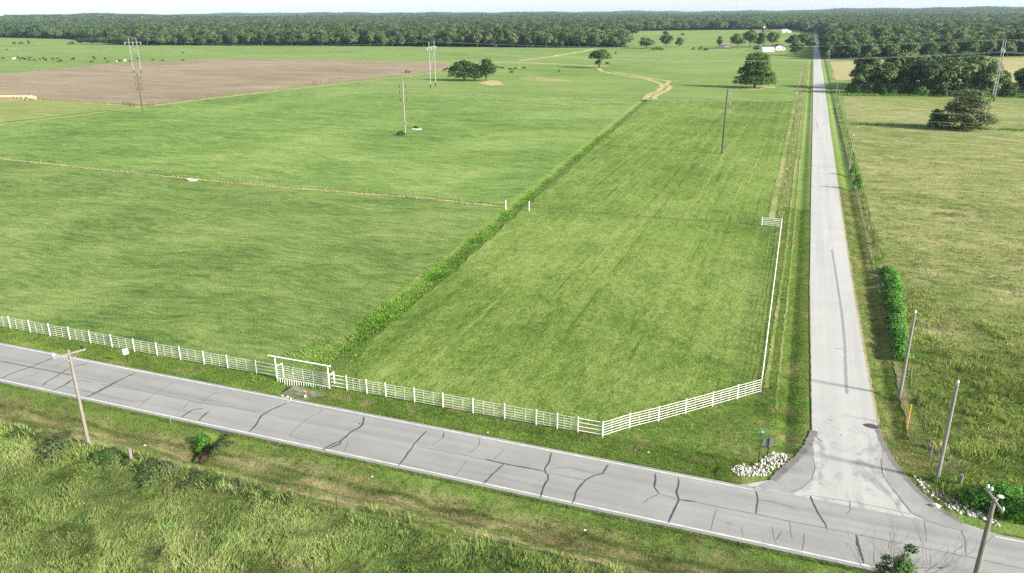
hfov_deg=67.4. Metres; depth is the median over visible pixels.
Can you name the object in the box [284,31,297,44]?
broadleaf tree
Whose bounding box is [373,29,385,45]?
broadleaf tree
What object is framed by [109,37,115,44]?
broadleaf tree
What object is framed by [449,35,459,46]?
broadleaf tree
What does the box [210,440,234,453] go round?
shrub
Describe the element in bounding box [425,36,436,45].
broadleaf tree
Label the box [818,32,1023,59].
forest floor
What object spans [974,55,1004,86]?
broadleaf tree
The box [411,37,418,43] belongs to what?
broadleaf tree
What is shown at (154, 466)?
shrub
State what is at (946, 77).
broadleaf tree
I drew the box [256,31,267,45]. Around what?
broadleaf tree
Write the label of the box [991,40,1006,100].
transmission tower
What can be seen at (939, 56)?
broadleaf tree
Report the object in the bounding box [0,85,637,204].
hay field
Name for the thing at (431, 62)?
transmission tower
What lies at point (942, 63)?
broadleaf tree
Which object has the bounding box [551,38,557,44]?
broadleaf tree
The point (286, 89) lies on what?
dry grass strip
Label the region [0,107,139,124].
dry grass strip
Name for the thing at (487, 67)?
broadleaf tree
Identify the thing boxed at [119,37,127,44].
broadleaf tree
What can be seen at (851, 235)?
verge grass
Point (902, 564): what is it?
tree
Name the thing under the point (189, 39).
broadleaf tree
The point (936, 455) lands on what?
dry brush
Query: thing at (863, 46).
broadleaf tree
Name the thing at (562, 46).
shield wire
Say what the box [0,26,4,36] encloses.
broadleaf tree
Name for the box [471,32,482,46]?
broadleaf tree
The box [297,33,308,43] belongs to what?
broadleaf tree
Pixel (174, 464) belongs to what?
dry brush
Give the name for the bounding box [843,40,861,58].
broadleaf tree
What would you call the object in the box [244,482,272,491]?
shrub
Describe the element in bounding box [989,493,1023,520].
vine bush
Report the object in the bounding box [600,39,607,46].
broadleaf tree
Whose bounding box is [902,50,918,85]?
broadleaf tree
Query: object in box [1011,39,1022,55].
broadleaf tree
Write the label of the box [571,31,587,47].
broadleaf tree
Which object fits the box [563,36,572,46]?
broadleaf tree
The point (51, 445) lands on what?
shrub
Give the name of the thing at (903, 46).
broadleaf tree
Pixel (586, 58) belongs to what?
power wire
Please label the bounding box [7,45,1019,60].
power wire
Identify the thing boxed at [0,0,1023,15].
sky
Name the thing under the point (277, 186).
dry grass strip
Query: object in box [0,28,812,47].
forest floor
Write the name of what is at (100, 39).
broadleaf tree
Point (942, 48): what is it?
broadleaf tree
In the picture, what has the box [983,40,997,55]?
broadleaf tree
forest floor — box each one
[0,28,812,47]
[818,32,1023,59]
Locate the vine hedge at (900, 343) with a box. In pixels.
[880,266,914,360]
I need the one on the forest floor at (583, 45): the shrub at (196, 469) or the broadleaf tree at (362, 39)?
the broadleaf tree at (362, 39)
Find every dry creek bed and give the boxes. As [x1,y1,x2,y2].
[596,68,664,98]
[614,72,671,98]
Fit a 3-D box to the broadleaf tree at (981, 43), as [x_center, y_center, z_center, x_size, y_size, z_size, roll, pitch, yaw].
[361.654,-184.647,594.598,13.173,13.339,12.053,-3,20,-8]
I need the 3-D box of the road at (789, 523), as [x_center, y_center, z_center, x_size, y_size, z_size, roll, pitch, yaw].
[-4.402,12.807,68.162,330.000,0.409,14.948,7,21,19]
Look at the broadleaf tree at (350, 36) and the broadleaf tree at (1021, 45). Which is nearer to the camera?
the broadleaf tree at (1021, 45)
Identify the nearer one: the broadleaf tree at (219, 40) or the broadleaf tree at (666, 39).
the broadleaf tree at (666, 39)
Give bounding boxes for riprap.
[730,451,786,476]
[913,475,999,526]
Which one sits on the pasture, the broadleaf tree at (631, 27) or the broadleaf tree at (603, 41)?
the broadleaf tree at (631, 27)
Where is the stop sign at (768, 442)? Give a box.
[763,438,773,467]
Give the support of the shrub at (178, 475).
on the ground at (62, 51)
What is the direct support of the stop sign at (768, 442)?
on the ground at (62, 51)
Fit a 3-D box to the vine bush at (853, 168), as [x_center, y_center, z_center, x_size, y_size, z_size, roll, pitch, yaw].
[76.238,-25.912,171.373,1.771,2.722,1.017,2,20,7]
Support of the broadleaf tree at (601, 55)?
on the pasture field at (709, 75)
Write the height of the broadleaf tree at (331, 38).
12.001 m
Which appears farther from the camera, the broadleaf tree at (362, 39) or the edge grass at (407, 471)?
the broadleaf tree at (362, 39)
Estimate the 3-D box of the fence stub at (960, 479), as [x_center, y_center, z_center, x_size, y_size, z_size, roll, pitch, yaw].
[34.722,15.199,59.595,0.383,1.463,0.373,7,21,19]
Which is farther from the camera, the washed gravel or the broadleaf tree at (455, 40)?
the broadleaf tree at (455, 40)
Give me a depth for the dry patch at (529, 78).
412.09 m
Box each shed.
[720,43,729,46]
[761,47,774,51]
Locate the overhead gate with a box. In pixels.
[267,355,334,388]
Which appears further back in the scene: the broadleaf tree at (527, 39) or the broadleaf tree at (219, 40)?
the broadleaf tree at (219, 40)
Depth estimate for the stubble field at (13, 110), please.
295.49 m
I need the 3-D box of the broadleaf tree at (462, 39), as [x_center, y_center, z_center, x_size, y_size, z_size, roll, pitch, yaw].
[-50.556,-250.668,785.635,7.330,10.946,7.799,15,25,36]
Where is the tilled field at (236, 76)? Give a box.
[0,59,451,104]
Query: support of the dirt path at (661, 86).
on the pasture field at (709, 75)
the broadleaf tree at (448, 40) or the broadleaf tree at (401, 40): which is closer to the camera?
the broadleaf tree at (448, 40)
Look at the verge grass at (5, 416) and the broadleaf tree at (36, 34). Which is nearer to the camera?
the verge grass at (5, 416)
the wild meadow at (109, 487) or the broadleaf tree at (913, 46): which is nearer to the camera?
the wild meadow at (109, 487)
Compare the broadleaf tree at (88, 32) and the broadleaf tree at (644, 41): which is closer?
the broadleaf tree at (644, 41)
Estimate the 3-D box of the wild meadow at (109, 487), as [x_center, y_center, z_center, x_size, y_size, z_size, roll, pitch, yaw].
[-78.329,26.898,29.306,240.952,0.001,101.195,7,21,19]
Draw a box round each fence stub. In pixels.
[127,447,132,461]
[957,474,963,485]
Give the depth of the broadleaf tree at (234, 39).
829.72 m
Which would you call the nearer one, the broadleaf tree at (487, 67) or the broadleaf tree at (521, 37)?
the broadleaf tree at (487, 67)
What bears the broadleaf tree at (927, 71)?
on the grove floor at (907, 89)
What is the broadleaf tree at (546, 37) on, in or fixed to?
on the forest floor at (583, 45)
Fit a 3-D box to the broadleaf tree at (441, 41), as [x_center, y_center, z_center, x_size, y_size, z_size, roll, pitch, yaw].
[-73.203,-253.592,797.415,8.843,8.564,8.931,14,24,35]
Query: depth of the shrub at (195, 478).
60.39 m
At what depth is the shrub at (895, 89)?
330.90 m
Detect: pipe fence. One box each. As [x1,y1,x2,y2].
[1,316,275,375]
[330,217,782,436]
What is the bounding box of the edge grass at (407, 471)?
[0,341,1023,572]
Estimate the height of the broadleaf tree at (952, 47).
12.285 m
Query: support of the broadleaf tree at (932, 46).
on the ground at (62, 51)
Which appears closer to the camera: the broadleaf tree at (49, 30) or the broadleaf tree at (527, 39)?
the broadleaf tree at (527, 39)
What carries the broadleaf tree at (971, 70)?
on the grove floor at (907, 89)
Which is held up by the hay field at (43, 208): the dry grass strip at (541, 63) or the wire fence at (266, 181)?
the wire fence at (266, 181)
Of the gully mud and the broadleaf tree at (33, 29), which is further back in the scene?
the broadleaf tree at (33, 29)
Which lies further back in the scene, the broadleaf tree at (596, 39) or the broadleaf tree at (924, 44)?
the broadleaf tree at (596, 39)
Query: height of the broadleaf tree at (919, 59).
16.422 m
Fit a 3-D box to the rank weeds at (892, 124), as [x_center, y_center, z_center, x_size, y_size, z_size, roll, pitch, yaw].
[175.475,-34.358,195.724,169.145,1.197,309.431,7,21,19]
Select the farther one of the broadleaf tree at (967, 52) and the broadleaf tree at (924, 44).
the broadleaf tree at (924, 44)
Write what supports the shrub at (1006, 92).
on the ground at (62, 51)
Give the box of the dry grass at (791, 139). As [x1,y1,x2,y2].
[4,66,806,222]
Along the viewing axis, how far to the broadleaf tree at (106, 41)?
865.29 m
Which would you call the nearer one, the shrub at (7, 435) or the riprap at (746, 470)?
the riprap at (746, 470)
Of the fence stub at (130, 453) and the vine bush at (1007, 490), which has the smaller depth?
the vine bush at (1007, 490)
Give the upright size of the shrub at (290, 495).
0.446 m
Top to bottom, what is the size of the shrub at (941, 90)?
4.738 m
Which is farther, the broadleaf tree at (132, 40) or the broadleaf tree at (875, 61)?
the broadleaf tree at (132, 40)
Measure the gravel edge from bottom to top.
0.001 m
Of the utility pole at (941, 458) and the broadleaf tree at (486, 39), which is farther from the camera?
the broadleaf tree at (486, 39)
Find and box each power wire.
[3,74,1012,115]
[3,79,1008,124]
[3,84,1006,133]
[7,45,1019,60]
[8,45,1019,60]
[17,45,1012,60]
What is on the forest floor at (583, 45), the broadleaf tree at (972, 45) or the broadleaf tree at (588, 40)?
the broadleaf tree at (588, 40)
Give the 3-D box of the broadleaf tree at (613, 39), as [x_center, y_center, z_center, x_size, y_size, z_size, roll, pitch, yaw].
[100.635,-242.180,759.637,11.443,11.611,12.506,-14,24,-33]
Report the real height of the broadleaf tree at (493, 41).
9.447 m
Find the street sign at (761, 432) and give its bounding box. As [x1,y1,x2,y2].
[758,431,765,463]
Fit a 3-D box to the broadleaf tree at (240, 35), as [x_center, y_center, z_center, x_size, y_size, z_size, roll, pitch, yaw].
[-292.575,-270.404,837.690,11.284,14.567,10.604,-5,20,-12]
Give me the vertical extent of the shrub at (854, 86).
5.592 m
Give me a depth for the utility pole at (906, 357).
72.09 m
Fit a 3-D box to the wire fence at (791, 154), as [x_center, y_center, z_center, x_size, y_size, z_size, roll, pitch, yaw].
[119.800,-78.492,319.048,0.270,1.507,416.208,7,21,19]
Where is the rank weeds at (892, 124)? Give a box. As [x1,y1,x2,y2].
[836,93,1023,304]
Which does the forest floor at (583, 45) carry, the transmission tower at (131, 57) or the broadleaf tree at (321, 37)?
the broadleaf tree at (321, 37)
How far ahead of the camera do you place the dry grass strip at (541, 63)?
536.31 m
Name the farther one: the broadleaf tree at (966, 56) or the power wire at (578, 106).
the broadleaf tree at (966, 56)
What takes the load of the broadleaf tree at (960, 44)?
on the forest floor at (842, 56)
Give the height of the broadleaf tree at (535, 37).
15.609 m
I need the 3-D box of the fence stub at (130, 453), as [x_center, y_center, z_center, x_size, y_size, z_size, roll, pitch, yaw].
[-31.473,14.020,63.363,0.324,1.559,0.314,7,21,19]
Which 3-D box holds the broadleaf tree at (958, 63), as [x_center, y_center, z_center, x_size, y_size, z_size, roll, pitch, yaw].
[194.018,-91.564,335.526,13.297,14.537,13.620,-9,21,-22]
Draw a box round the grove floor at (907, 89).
[845,81,1023,95]
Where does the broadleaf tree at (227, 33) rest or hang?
on the forest floor at (583, 45)
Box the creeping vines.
[929,471,1023,524]
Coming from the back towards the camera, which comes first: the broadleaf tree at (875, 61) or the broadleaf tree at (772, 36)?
the broadleaf tree at (772, 36)
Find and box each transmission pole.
[134,73,143,113]
[399,80,406,132]
[721,89,730,153]
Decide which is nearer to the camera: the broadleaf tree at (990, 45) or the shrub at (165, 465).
the shrub at (165, 465)
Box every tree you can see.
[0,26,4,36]
[5,31,11,37]
[17,27,25,35]
[26,29,33,37]
[30,27,39,37]
[34,31,40,36]
[46,27,54,37]
[54,29,62,38]
[69,27,77,38]
[78,29,85,36]
[84,28,94,40]
[86,37,94,42]
[91,29,101,36]
[96,37,105,44]
[101,29,110,37]
[102,37,109,43]
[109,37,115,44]
[116,34,126,44]
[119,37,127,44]
[129,37,137,44]
[141,30,151,44]
[150,32,160,44]
[156,35,165,44]
[165,34,171,44]
[171,37,177,44]
[177,32,187,41]
[185,36,193,44]
[199,37,206,45]
[206,30,217,44]
[215,37,222,43]
[222,30,233,44]
[229,35,238,45]
[238,32,245,43]
[241,33,253,43]
[253,38,260,43]
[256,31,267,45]
[272,35,282,43]
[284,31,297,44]
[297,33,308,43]
[315,32,328,44]
[328,34,335,45]
[334,37,341,44]
[346,33,359,45]
[359,36,365,43]
[364,30,374,45]
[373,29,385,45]
[379,35,389,44]
[388,36,395,44]
[398,37,405,43]
[405,36,411,42]
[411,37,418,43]
[416,31,428,45]
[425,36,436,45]
[437,38,444,44]
[445,37,451,46]
[447,60,477,80]
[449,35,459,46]
[459,36,465,46]
[465,33,476,42]
[467,63,484,79]
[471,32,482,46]
[479,58,496,80]
[482,34,491,43]
[490,38,497,44]
[497,36,507,46]
[507,32,518,46]
[517,32,526,43]
[522,34,532,46]
[530,31,540,43]
[539,33,553,43]
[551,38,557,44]
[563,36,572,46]
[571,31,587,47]
[583,32,593,46]
[588,49,612,67]
[590,33,601,47]
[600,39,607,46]
[609,36,620,43]
[613,32,630,46]
[617,37,627,46]
[625,24,641,34]
[639,37,655,47]
[659,34,673,45]
[675,37,684,46]
[716,36,723,47]
[730,33,746,48]
[732,52,776,87]
[742,29,758,47]
[753,32,766,43]
[766,31,780,45]
[784,34,799,43]
[788,42,804,55]
[798,33,810,44]
[804,37,816,46]
[818,41,836,58]
[819,36,831,47]
[833,41,844,58]
[840,505,1002,572]
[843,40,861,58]
[848,64,876,92]
[853,53,882,88]
[855,43,867,54]
[863,42,879,54]
[871,25,893,53]
[871,62,899,85]
[873,39,890,56]
[883,50,914,86]
[885,43,900,54]
[894,62,919,93]
[896,42,909,51]
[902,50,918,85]
[905,41,921,53]
[905,54,935,90]
[912,58,944,86]
[916,41,929,53]
[923,41,940,53]
[927,50,950,59]
[929,63,964,87]
[931,87,999,129]
[933,43,946,52]
[936,59,950,87]
[941,56,967,87]
[945,41,958,56]
[945,60,970,92]
[954,50,980,57]
[954,62,983,89]
[955,40,965,51]
[957,55,970,59]
[962,39,979,52]
[963,57,978,88]
[971,39,986,53]
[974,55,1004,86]
[975,64,1005,88]
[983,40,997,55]
[992,43,1002,55]
[998,73,1011,90]
[999,81,1019,91]
[1000,41,1017,56]
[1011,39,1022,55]
[1013,68,1023,80]
[1015,74,1023,91]
[1017,42,1023,51]
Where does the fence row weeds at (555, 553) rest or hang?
on the ground at (62, 51)
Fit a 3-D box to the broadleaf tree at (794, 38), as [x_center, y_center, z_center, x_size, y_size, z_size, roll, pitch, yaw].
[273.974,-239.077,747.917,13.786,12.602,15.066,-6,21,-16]
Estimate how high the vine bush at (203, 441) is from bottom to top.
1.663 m
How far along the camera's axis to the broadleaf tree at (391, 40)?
810.68 m
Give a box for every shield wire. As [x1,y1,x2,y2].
[1,38,1021,47]
[16,38,1009,47]
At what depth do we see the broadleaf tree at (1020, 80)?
339.63 m
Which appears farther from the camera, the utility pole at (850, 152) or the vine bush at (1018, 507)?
the utility pole at (850, 152)
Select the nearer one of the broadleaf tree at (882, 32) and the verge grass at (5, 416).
the verge grass at (5, 416)
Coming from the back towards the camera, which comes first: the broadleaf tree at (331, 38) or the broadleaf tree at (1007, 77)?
the broadleaf tree at (331, 38)
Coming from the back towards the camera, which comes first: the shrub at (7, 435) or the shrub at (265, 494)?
the shrub at (7, 435)
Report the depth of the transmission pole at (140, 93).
277.49 m
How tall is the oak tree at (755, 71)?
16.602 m
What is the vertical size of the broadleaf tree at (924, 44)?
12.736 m
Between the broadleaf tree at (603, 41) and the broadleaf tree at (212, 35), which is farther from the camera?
the broadleaf tree at (212, 35)
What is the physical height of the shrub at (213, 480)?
0.653 m
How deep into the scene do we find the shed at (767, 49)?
675.31 m
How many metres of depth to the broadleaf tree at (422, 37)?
797.72 m
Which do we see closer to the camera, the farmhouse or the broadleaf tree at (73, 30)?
the farmhouse
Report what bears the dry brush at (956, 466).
on the ground at (62, 51)
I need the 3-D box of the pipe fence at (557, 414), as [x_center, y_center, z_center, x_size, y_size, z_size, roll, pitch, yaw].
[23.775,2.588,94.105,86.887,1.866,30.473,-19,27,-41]
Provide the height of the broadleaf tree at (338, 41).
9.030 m
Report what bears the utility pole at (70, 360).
on the ground at (62, 51)
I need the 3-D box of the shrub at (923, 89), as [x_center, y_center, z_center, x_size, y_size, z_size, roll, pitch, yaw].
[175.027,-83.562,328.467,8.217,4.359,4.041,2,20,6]
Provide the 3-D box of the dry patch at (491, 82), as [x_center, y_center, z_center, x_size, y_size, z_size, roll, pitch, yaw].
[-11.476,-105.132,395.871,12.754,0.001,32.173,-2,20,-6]
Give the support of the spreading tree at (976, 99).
on the meadow at (869, 138)
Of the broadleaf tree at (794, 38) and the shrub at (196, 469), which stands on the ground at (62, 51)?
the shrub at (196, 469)
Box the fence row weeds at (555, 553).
[0,420,633,572]
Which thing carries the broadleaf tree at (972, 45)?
on the ground at (62, 51)
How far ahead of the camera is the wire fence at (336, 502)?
56.70 m
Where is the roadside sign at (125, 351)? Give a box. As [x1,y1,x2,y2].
[122,348,128,361]
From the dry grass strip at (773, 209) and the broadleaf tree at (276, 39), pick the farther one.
the broadleaf tree at (276, 39)
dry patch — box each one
[480,80,502,84]
[519,75,571,82]
[738,86,775,89]
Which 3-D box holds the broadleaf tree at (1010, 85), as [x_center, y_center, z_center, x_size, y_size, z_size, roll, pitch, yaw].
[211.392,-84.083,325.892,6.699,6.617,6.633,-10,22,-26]
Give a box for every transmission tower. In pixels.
[124,39,141,72]
[427,42,435,87]
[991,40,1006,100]
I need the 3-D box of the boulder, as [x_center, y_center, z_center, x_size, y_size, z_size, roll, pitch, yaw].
[31.585,16.393,57.277,0.789,0.444,0.482,10,22,25]
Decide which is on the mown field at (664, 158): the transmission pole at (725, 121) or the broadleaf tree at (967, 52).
the transmission pole at (725, 121)
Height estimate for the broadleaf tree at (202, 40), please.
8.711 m
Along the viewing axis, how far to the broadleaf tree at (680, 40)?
762.04 m
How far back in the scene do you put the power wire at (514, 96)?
210.61 m
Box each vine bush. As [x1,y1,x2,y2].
[194,432,211,452]
[849,165,857,174]
[852,173,862,188]
[955,478,1023,509]
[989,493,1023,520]
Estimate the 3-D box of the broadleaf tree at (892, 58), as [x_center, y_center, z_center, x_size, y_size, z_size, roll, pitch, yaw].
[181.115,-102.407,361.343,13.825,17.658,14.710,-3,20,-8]
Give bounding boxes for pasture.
[625,30,809,51]
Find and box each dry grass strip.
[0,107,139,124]
[3,159,496,206]
[143,70,445,106]
[491,62,597,65]
[516,49,593,60]
[763,66,807,387]
[768,67,802,218]
[775,67,808,408]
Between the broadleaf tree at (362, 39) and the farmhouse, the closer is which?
the farmhouse
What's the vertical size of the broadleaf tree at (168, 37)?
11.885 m
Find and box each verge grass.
[0,381,872,572]
[840,189,951,510]
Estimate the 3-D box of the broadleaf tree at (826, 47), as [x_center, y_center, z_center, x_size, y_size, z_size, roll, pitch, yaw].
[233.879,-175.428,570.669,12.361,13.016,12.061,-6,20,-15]
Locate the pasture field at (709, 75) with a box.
[345,49,806,100]
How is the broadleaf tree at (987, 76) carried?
on the ground at (62, 51)
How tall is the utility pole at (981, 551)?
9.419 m
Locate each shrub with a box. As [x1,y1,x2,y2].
[5,428,33,437]
[30,430,50,442]
[34,429,76,463]
[45,435,69,454]
[87,448,127,461]
[98,446,122,471]
[121,453,134,467]
[134,457,163,487]
[157,460,171,476]
[169,469,186,482]
[171,470,208,491]
[186,467,203,485]
[202,475,229,485]
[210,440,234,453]
[231,477,247,488]
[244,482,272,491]
[257,490,276,501]
[283,490,296,506]
[844,81,859,92]
[872,83,886,93]
[887,86,898,93]
[911,86,930,94]
[927,109,949,127]
[935,85,947,95]
[978,84,988,95]
[997,89,1017,96]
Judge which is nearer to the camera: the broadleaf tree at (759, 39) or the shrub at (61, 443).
the shrub at (61, 443)
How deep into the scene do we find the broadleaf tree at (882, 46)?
574.49 m
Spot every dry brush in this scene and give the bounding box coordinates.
[163,454,183,471]
[220,468,246,494]
[926,447,947,462]
[942,450,971,479]
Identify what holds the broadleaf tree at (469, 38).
on the forest floor at (583, 45)
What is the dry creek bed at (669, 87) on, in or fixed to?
on the pasture field at (709, 75)
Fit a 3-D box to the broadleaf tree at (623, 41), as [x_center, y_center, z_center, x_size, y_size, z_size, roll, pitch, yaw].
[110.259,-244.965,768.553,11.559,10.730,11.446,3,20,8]
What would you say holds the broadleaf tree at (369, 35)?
on the ground at (62, 51)
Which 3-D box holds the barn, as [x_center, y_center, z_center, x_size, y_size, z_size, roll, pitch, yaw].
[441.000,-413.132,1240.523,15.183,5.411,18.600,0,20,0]
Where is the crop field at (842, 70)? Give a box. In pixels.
[830,58,1023,81]
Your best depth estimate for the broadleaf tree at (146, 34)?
845.53 m
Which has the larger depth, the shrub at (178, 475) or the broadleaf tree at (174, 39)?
the broadleaf tree at (174, 39)
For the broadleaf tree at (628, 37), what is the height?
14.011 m
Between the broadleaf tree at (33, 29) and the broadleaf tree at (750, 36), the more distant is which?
the broadleaf tree at (33, 29)
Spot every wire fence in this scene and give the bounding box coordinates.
[0,57,281,72]
[0,418,649,572]
[1,155,505,209]
[155,69,436,104]
[341,83,737,100]
[529,201,754,223]
[781,64,805,219]
[837,95,933,455]
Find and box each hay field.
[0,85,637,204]
[0,160,503,364]
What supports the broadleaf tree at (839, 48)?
on the forest floor at (842, 56)
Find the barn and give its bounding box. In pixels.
[779,29,790,32]
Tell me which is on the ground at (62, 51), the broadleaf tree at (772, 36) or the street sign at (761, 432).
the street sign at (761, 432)
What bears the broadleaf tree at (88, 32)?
on the ground at (62, 51)
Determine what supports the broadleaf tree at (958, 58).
on the grove floor at (907, 89)
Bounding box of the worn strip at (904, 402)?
[835,105,916,441]
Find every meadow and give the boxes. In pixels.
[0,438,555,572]
[842,96,1023,487]
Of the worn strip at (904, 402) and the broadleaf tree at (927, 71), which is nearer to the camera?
the worn strip at (904, 402)
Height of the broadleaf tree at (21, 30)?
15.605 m
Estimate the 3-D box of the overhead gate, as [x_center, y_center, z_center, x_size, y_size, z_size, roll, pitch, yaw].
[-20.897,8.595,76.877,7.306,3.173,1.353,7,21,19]
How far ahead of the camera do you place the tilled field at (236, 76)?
433.48 m
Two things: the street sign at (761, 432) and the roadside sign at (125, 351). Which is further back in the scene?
the roadside sign at (125, 351)
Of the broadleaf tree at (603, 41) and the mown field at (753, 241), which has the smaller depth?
the mown field at (753, 241)
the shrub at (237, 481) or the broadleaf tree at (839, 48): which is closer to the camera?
the shrub at (237, 481)
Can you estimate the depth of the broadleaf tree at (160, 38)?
843.74 m
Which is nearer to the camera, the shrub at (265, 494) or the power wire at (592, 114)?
the shrub at (265, 494)
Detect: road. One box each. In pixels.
[0,342,1023,572]
[741,30,994,533]
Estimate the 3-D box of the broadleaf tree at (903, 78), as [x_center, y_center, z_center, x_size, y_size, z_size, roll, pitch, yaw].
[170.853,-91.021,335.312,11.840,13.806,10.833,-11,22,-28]
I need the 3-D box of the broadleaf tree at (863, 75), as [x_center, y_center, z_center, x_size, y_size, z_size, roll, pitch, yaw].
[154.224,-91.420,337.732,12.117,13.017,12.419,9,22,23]
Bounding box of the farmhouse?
[763,44,787,49]
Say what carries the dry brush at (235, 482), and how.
on the wild meadow at (109, 487)
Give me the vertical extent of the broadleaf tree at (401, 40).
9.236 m
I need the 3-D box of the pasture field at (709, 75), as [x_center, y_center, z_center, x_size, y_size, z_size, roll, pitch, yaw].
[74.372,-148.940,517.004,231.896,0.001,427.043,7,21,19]
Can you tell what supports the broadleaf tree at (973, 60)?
on the grove floor at (907, 89)
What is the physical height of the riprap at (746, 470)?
0.500 m
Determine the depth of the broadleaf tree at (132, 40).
851.99 m
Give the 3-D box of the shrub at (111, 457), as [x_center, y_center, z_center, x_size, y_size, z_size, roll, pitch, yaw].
[-33.169,14.131,63.644,1.999,0.676,3.840,-6,21,-17]
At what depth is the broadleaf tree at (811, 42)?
712.51 m
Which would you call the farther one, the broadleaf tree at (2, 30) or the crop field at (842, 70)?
the broadleaf tree at (2, 30)
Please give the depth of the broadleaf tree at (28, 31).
1093.57 m
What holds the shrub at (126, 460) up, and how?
on the ground at (62, 51)
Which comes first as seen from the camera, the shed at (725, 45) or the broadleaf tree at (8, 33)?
the shed at (725, 45)
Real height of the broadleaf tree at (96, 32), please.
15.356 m
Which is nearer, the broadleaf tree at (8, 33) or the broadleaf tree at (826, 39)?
the broadleaf tree at (826, 39)
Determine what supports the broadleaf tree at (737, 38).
on the pasture
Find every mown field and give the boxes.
[356,208,777,431]
[527,100,798,225]
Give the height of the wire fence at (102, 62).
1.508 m
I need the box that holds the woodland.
[0,6,1023,53]
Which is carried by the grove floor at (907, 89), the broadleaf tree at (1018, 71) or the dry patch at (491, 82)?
the broadleaf tree at (1018, 71)
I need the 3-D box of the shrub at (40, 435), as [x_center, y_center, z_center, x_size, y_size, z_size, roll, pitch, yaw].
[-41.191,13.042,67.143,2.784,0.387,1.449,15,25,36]
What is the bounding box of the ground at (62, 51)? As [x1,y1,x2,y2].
[0,27,1023,572]
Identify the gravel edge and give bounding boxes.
[809,137,879,423]
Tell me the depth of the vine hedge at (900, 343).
91.89 m
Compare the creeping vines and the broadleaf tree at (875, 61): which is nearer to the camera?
the creeping vines
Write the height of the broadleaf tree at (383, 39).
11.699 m
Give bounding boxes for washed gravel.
[281,386,328,400]
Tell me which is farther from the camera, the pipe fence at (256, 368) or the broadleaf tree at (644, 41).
the broadleaf tree at (644, 41)
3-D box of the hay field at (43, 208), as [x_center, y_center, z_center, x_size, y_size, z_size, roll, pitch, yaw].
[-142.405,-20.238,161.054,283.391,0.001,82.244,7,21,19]
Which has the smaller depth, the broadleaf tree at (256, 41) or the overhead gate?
the overhead gate
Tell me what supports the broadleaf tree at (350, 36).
on the ground at (62, 51)
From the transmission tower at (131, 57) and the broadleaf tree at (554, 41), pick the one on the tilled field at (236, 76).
the transmission tower at (131, 57)
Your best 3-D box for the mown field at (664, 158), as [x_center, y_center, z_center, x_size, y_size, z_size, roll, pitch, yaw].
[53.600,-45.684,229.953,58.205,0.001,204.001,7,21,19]
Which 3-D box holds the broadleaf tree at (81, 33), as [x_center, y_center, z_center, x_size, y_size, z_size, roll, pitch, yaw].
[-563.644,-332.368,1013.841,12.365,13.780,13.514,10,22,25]
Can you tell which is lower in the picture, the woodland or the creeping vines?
the creeping vines
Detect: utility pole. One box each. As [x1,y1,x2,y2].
[52,345,89,444]
[848,134,853,168]
[897,310,916,397]
[935,380,958,480]
[973,484,1004,572]
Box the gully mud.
[200,443,210,462]
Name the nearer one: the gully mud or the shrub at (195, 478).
the shrub at (195, 478)
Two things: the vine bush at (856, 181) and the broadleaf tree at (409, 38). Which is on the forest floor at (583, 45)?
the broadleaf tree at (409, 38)
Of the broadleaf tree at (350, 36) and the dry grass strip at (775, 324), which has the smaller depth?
the dry grass strip at (775, 324)
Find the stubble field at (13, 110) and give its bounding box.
[0,100,135,121]
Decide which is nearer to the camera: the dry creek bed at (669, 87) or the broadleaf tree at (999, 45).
the dry creek bed at (669, 87)
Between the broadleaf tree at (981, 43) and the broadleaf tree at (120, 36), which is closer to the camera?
the broadleaf tree at (981, 43)
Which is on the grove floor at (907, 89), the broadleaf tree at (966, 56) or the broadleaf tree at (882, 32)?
the broadleaf tree at (966, 56)
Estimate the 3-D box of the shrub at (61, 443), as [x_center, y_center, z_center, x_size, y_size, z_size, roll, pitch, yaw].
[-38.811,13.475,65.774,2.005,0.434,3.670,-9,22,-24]
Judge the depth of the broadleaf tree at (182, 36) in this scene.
847.92 m
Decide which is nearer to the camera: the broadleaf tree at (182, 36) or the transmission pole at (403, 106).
the transmission pole at (403, 106)
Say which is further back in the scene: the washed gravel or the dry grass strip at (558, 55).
the dry grass strip at (558, 55)

